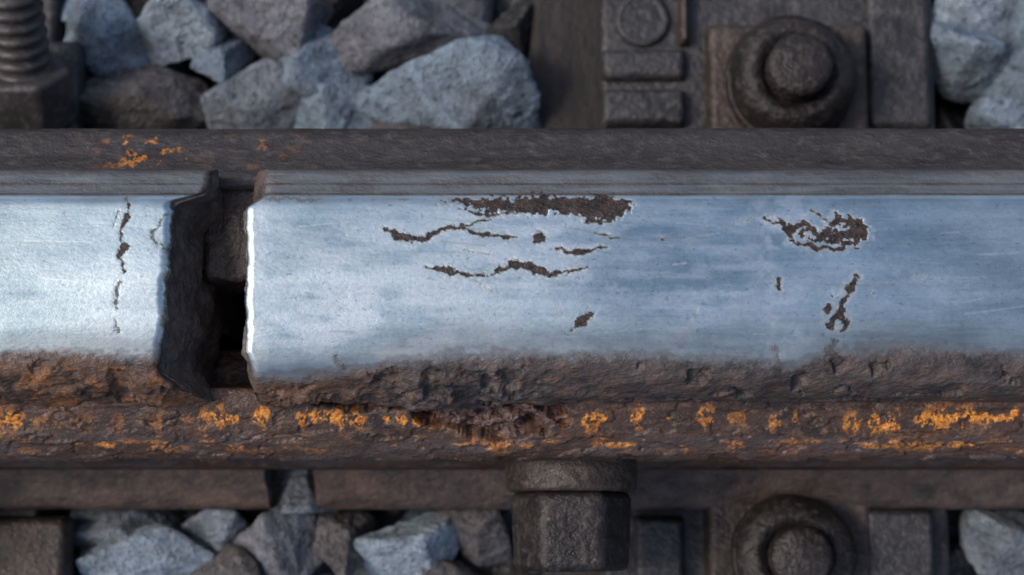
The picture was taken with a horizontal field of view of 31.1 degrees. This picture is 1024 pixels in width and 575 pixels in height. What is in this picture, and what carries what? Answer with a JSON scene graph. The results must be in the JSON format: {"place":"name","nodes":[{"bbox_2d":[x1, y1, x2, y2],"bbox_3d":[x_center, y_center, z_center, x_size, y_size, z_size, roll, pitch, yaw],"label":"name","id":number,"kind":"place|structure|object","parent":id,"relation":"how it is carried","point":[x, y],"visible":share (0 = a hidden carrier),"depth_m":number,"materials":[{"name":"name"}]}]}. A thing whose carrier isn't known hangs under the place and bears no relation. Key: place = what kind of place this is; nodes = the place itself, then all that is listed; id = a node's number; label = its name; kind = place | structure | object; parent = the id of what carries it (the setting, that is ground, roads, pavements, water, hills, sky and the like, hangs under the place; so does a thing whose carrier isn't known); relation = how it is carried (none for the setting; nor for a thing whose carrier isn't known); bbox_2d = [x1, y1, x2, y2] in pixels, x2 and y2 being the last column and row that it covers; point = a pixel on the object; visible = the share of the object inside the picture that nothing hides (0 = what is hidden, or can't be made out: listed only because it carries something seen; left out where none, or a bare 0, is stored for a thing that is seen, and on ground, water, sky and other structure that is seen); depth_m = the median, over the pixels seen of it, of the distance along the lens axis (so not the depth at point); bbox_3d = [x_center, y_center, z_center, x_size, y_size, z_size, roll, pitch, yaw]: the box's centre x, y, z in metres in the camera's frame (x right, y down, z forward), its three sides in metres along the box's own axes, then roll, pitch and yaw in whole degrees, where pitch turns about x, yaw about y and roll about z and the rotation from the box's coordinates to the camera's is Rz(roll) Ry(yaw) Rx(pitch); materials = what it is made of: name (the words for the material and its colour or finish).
{"place":"outdoors","nodes":[
{"label":"outdoors","id":0,"kind":"place"},
{"label":"ground","id":1,"kind":"structure","parent":0,"visible":0},
{"bbox_2d":[49,509,78,548],"bbox_3d":[-0.302,0.032,0.884,0.210,0.128,1.880,0,82,0],"label":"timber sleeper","id":2,"kind":"object","parent":1,"relation":"on","point":[54,512],"visible":0.06,"depth_m":0.81,"materials":[{"name":"brown wood"}]},
{"bbox_2d":[0,0,85,574],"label":"rail baseplate","id":3,"kind":"object","parent":2,"relation":"on","point":[42,73],"visible":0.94,"depth_m":0.78,"materials":[{"name":"metal"}]},
{"bbox_2d":[0,169,273,508],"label":"railway rail","id":4,"kind":"object","parent":2,"relation":"on","point":[109,294],"visible":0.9,"depth_m":0.66,"materials":[{"name":"metal"}]},
{"bbox_2d":[204,190,253,295],"bbox_3d":[-0.103,-0.018,0.707,0.029,0.039,0.040,0,82,0],"label":"joint packing plate","id":5,"kind":"object","parent":4,"relation":"on","point":[225,259],"visible":0.46,"depth_m":0.69,"materials":[{"name":"metal"}]},
{"bbox_2d":[0,128,1023,190],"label":"fishplate","id":6,"kind":"object","parent":4,"relation":"attached to","point":[238,159],"visible":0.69,"depth_m":0.70,"materials":[{"name":"metal"}]},
{"bbox_2d":[60,0,1023,574],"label":"ballast stones","id":7,"kind":"object","parent":1,"relation":"on","point":[284,64],"visible":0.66,"depth_m":0.82,"materials":[{"name":"stone"}]},
{"bbox_2d":[530,0,599,574],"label":"timber sleeper","id":8,"kind":"object","parent":1,"relation":"on","point":[563,53],"visible":0.08,"depth_m":0.84,"materials":[{"name":"brown wood"}]},
{"bbox_2d":[596,0,949,574],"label":"rail baseplate","id":9,"kind":"object","parent":8,"relation":"on","point":[764,63],"visible":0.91,"depth_m":0.79,"materials":[{"name":"metal"}]},
{"bbox_2d":[241,169,1023,508],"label":"railway rail","id":10,"kind":"object","parent":9,"relation":"on","point":[427,289],"visible":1,"depth_m":0.66,"materials":[{"name":"metal"}]},
{"bbox_2d":[0,350,1023,469],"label":"fishplate","id":11,"kind":"object","parent":10,"relation":"attached to","point":[234,425],"visible":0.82,"depth_m":0.69,"materials":[{"name":"metal"}]},
{"bbox_2d":[505,459,636,571],"bbox_3d":[0.024,0.028,0.739,0.053,0.053,0.170,0,82,0],"label":"fishplate bolt","id":12,"kind":"object","parent":11,"relation":"attached to","point":[571,516],"visible":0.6,"depth_m":0.71,"materials":[{"name":"metal"}]}
]}

